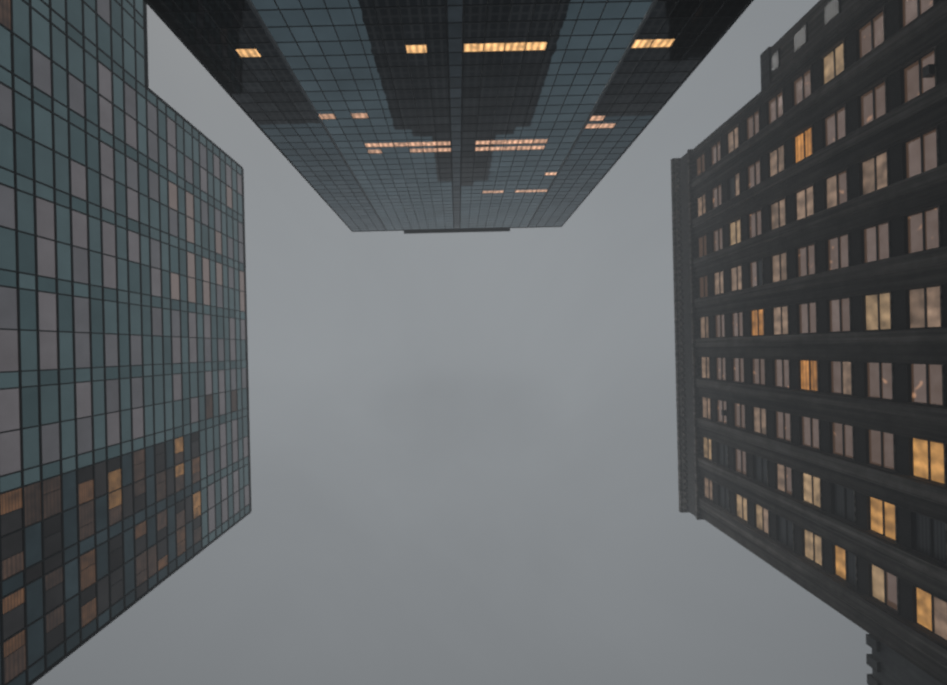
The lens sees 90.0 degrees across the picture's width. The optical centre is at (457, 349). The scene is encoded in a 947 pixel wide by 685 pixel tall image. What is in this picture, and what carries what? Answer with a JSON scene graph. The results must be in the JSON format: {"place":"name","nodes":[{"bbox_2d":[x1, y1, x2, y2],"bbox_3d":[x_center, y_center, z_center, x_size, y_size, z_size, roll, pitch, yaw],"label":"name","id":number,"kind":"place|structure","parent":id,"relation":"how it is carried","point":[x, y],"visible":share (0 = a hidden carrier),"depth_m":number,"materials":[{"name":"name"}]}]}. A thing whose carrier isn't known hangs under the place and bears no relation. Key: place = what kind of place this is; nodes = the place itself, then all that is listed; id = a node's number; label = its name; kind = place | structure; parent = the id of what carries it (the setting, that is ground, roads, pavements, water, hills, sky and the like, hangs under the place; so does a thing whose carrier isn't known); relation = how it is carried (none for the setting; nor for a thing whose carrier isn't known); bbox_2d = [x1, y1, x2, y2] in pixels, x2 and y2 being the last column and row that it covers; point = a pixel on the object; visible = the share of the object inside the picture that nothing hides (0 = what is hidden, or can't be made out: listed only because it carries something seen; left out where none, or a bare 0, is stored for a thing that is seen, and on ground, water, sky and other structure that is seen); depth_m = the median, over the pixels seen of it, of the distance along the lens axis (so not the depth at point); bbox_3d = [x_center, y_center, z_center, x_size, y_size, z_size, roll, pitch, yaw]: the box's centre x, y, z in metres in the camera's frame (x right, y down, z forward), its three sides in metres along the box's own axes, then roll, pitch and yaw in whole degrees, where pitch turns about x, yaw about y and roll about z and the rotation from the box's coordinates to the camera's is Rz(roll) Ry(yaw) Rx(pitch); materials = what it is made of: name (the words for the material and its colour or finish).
{"place":"outdoors","nodes":[
{"label":"outdoors","id":0,"kind":"place"},
{"bbox_2d":[33,0,871,684],"label":"sky","id":1,"kind":"structure","parent":0,"point":[464,452],"materials":[{"name":"grey"}]},
{"bbox_2d":[671,0,946,684],"bbox_3d":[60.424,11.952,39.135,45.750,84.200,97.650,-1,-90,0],"label":"masonry building","id":2,"kind":"structure","parent":0,"point":[809,204],"depth_m":48.49,"materials":[{"name":"concrete"}]},
{"label":"ground","id":3,"kind":"structure","parent":0,"visible":0},
{"bbox_2d":[0,0,251,684],"bbox_3d":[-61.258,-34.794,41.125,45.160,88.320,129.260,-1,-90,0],"label":"glass building","id":4,"kind":"structure","parent":3,"relation":"on","point":[125,474],"depth_m":50.87,"materials":[{"name":"teal glass"}]},
{"bbox_2d":[144,0,753,233],"bbox_3d":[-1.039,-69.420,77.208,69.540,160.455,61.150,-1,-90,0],"label":"skyscraper","id":5,"kind":"structure","parent":3,"relation":"on","point":[428,116],"depth_m":72.45,"materials":[{"name":"blue"}]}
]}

